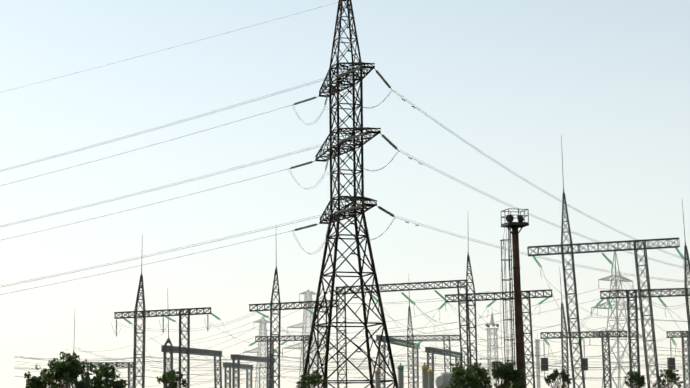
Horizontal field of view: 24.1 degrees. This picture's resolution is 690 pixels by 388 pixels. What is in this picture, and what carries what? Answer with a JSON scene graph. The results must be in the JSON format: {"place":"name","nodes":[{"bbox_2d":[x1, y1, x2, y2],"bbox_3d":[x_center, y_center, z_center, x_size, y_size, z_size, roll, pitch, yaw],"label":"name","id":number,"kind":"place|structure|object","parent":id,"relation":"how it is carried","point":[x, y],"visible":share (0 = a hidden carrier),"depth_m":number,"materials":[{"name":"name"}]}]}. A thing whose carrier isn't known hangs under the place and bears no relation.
{"place":"outdoors","nodes":[
{"label":"outdoors","id":0,"kind":"place"},
{"bbox_2d":[0,0,689,387],"label":"sky","id":1,"kind":"structure","parent":0,"point":[510,78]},
{"bbox_2d":[177,289,528,387],"bbox_3d":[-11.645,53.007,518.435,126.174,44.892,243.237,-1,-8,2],"label":"tower","id":2,"kind":"structure","parent":0,"point":[306,311],"depth_m":519.20,"materials":[{"name":"grey metal"}]},
{"bbox_2d":[331,247,689,387],"bbox_3d":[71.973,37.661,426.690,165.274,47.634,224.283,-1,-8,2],"label":"tower","id":3,"kind":"structure","parent":0,"point":[616,305],"depth_m":427.96,"materials":[{"name":"galvanised grey steel"}]},
{"label":"ground","id":4,"kind":"structure","parent":0,"visible":0},
{"bbox_2d":[24,351,104,387],"bbox_3d":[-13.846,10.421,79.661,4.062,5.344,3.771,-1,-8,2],"label":"tree","id":5,"kind":"object","parent":4,"relation":"on","point":[69,371],"visible":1,"depth_m":79.58,"materials":[{"name":"green plant"}]},
{"bbox_2d":[72,318,76,385],"bbox_3d":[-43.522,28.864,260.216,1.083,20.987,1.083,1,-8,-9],"label":"lightning mast","id":6,"kind":"object","parent":4,"relation":"on","point":[74,336],"visible":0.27,"depth_m":261.11,"materials":[{"name":"grey metal"}]},
{"bbox_2d":[74,362,128,387],"bbox_3d":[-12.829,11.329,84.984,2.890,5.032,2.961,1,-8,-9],"label":"tree","id":7,"kind":"object","parent":4,"relation":"on","point":[107,375],"visible":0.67,"depth_m":84.50,"materials":[{"name":"green plant"}]},
{"bbox_2d":[81,362,134,387],"bbox_3d":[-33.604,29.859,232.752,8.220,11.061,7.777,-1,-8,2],"label":"gantry","id":8,"kind":"object","parent":4,"relation":"on","point":[122,365],"visible":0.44,"depth_m":229.91,"materials":[{"name":"grey metal"}]},
{"bbox_2d":[111,234,220,387],"bbox_3d":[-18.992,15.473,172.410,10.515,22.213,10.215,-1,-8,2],"label":"gantry","id":9,"kind":"object","parent":4,"relation":"on","point":[145,311],"visible":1,"depth_m":170.38,"materials":[{"name":"grey metal"}]},
{"bbox_2d":[156,370,187,387],"bbox_3d":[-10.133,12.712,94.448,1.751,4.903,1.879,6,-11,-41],"label":"tree","id":10,"kind":"object","parent":4,"relation":"on","point":[170,379],"visible":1,"depth_m":94.51,"materials":[{"name":"green plant"}]},
{"bbox_2d":[161,287,224,387],"bbox_3d":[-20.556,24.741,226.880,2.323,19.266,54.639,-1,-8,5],"label":"gantry","id":11,"kind":"object","parent":4,"relation":"on","point":[170,349],"visible":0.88,"depth_m":213.08,"materials":[{"name":"grey metal"}]},
{"bbox_2d":[223,362,252,387],"bbox_3d":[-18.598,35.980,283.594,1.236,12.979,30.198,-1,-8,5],"label":"gantry","id":12,"kind":"object","parent":4,"relation":"on","point":[247,366],"visible":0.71,"depth_m":283.91,"materials":[{"name":"grey metal"}]},
{"bbox_2d":[230,354,274,387],"bbox_3d":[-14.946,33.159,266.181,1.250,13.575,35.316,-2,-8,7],"label":"gantry","id":13,"kind":"object","parent":4,"relation":"on","point":[237,357],"visible":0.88,"depth_m":252.17,"materials":[{"name":"grey metal"}]},
{"bbox_2d":[248,335,312,387],"bbox_3d":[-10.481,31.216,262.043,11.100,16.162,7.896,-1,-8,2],"label":"gantry","id":14,"kind":"object","parent":4,"relation":"on","point":[284,342],"visible":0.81,"depth_m":259.36,"materials":[{"name":"grey metal"}]},
{"bbox_2d":[148,316,430,387],"bbox_3d":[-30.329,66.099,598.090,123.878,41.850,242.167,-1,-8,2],"label":"tower","id":15,"kind":"structure","parent":4,"relation":"on","point":[261,323],"depth_m":599.25,"materials":[{"name":"grey metal"}]},
{"bbox_2d":[249,259,338,387],"bbox_3d":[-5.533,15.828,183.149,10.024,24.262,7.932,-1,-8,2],"label":"gantry","id":16,"kind":"object","parent":4,"relation":"on","point":[271,306],"visible":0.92,"depth_m":179.96,"materials":[{"name":"grey metal"}]},
{"bbox_2d":[296,370,327,387],"bbox_3d":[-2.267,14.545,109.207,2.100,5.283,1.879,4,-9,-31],"label":"tree","id":17,"kind":"object","parent":4,"relation":"on","point":[313,376],"visible":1,"depth_m":109.37,"materials":[{"name":"green plant"}]},
{"bbox_2d":[302,0,398,387],"bbox_3d":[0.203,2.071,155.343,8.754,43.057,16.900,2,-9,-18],"label":"tower","id":18,"kind":"structure","parent":4,"relation":"on","point":[336,151],"depth_m":155.56,"materials":[{"name":"metal"}]},
{"bbox_2d":[0,3,683,294],"bbox_3d":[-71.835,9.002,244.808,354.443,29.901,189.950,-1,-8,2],"label":"power lines","id":19,"kind":"object","parent":18,"relation":"attached to","point":[359,135],"visible":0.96,"depth_m":163.72,"materials":[{"name":"grey metal"}]},
{"bbox_2d":[375,367,380,387],"bbox_3d":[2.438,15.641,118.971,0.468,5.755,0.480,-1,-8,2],"label":"bushing","id":20,"kind":"object","parent":4,"relation":"on","point":[377,378],"visible":1,"depth_m":119.11,"materials":[{"name":"grey ceramic"}]},
{"bbox_2d":[376,335,420,387],"bbox_3d":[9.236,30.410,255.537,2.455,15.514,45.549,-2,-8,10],"label":"gantry","id":21,"kind":"object","parent":4,"relation":"on","point":[404,344],"visible":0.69,"depth_m":250.34,"materials":[{"name":"grey metal"}]},
{"bbox_2d":[397,363,403,387],"bbox_3d":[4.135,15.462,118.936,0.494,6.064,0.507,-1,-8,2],"label":"bushing","id":22,"kind":"object","parent":4,"relation":"on","point":[400,368],"visible":1,"depth_m":119.06,"materials":[{"name":"grey ceramic"}]},
{"bbox_2d":[336,280,471,387],"bbox_3d":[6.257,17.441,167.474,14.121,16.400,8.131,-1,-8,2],"label":"gantry","id":23,"kind":"object","parent":4,"relation":"on","point":[409,299],"visible":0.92,"depth_m":164.76,"materials":[{"name":"grey metal"}]},
{"bbox_2d":[379,297,459,387],"bbox_3d":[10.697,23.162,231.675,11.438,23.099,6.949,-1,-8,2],"label":"gantry","id":24,"kind":"object","parent":4,"relation":"on","point":[411,336],"visible":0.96,"depth_m":228.76,"materials":[{"name":"grey metal"}]},
{"bbox_2d":[422,362,427,387],"bbox_3d":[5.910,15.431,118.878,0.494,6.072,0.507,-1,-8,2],"label":"bushing","id":25,"kind":"object","parent":4,"relation":"on","point":[424,375],"visible":1,"depth_m":119.00,"materials":[{"name":"grey ceramic"}]},
{"bbox_2d":[428,368,432,387],"bbox_3d":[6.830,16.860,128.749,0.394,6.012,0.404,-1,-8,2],"label":"bushing","id":26,"kind":"object","parent":4,"relation":"on","point":[430,379],"visible":1,"depth_m":128.92,"materials":[{"name":"grey ceramic"}]},
{"bbox_2d":[425,347,462,387],"bbox_3d":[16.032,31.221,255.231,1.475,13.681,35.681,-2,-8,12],"label":"gantry","id":27,"kind":"object","parent":4,"relation":"on","point":[439,351],"visible":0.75,"depth_m":242.73,"materials":[{"name":"grey metal"}]},
{"bbox_2d":[435,373,461,387],"bbox_3d":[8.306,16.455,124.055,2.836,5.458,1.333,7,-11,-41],"label":"storage tank","id":28,"kind":"object","parent":4,"relation":"on","point":[442,380],"visible":0.52,"depth_m":123.32,"materials":[{"name":"white metal"}]},
{"bbox_2d":[443,362,492,387],"bbox_3d":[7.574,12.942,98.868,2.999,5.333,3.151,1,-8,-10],"label":"tree","id":29,"kind":"object","parent":4,"relation":"on","point":[467,378],"visible":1,"depth_m":98.51,"materials":[{"name":"green plant"}]},
{"bbox_2d":[485,313,498,385],"bbox_3d":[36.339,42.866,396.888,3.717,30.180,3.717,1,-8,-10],"label":"floodlight tower","id":30,"kind":"structure","parent":4,"relation":"on","point":[494,332],"depth_m":397.43,"materials":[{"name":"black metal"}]},
{"bbox_2d":[438,250,552,387],"bbox_3d":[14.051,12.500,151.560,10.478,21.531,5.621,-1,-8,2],"label":"gantry","id":31,"kind":"object","parent":4,"relation":"on","point":[528,294],"visible":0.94,"depth_m":149.38,"materials":[{"name":"grey metal"}]},
{"bbox_2d":[472,360,524,387],"bbox_3d":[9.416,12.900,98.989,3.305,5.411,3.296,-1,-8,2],"label":"tree","id":32,"kind":"object","parent":4,"relation":"on","point":[507,374],"visible":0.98,"depth_m":98.65,"materials":[{"name":"green plant"}]},
{"bbox_2d":[500,208,528,387],"bbox_3d":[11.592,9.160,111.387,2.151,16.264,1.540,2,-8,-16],"label":"floodlight mast","id":33,"kind":"object","parent":4,"relation":"on","point":[510,224],"visible":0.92,"depth_m":111.61,"materials":[{"name":"rusty brown steel"},{"name":"galvanised grey steel"},{"name":"black steel"}]},
{"bbox_2d":[535,339,540,387],"bbox_3d":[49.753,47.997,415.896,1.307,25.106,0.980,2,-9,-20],"label":"antenna mast","id":34,"kind":"object","parent":4,"relation":"on","point":[538,359],"visible":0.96,"depth_m":416.49,"materials":[{"name":"grey metal"}]},
{"bbox_2d":[543,369,571,387],"bbox_3d":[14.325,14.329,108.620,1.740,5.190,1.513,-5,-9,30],"label":"tree","id":35,"kind":"object","parent":4,"relation":"on","point":[554,376],"visible":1,"depth_m":108.75,"materials":[{"name":"green plant"}]},
{"bbox_2d":[540,277,626,387],"bbox_3d":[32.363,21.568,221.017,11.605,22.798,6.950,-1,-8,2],"label":"gantry","id":36,"kind":"object","parent":4,"relation":"on","point":[599,334],"visible":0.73,"depth_m":218.08,"materials":[{"name":"grey metal"}]},
{"bbox_2d":[14,254,689,387],"bbox_3d":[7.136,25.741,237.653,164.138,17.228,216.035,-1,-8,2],"label":"power lines","id":37,"kind":"object","parent":36,"relation":"on","point":[110,359],"visible":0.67,"depth_m":224.27,"materials":[{"name":"grey metal"}]},
{"bbox_2d":[540,343,548,374],"bbox_3d":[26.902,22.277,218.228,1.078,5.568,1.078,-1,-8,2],"label":"line trap","id":38,"kind":"object","parent":36,"relation":"attached to","point":[544,362],"visible":1,"depth_m":217.72,"materials":[{"name":"black metal"}]},
{"bbox_2d":[583,346,587,370],"bbox_3d":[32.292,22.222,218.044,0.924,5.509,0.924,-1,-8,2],"label":"line trap","id":39,"kind":"object","parent":36,"relation":"attached to","point":[585,362],"visible":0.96,"depth_m":217.62,"materials":[{"name":"black metal"}]},
{"bbox_2d":[527,135,683,387],"bbox_3d":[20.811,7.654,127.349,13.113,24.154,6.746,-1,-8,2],"label":"gantry","id":40,"kind":"object","parent":4,"relation":"on","point":[578,245],"visible":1,"depth_m":124.61,"materials":[{"name":"grey metal"}]},
{"bbox_2d":[624,371,645,387],"bbox_3d":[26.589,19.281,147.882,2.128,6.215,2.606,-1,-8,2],"label":"tree","id":41,"kind":"object","parent":4,"relation":"on","point":[638,380],"visible":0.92,"depth_m":147.55,"materials":[{"name":"green plant"}]},
{"bbox_2d":[596,201,689,387],"bbox_3d":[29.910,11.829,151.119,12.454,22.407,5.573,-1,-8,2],"label":"gantry","id":42,"kind":"object","parent":4,"relation":"on","point":[685,289],"visible":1,"depth_m":149.02,"materials":[{"name":"grey metal"}]},
{"bbox_2d":[655,369,682,387],"bbox_3d":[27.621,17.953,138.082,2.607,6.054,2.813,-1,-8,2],"label":"tree","id":43,"kind":"object","parent":4,"relation":"on","point":[671,378],"visible":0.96,"depth_m":137.81,"materials":[{"name":"green plant"}]},
{"bbox_2d":[666,331,689,387],"bbox_3d":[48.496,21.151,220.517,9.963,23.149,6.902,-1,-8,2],"label":"gantry","id":44,"kind":"object","parent":4,"relation":"on","point":[682,336],"visible":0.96,"depth_m":217.60,"materials":[{"name":"grey metal"}]},
{"bbox_2d":[667,338,675,369],"bbox_3d":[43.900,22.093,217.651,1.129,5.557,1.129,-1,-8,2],"label":"line trap","id":45,"kind":"object","parent":44,"relation":"attached to","point":[671,361],"visible":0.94,"depth_m":217.13,"materials":[{"name":"black metal"}]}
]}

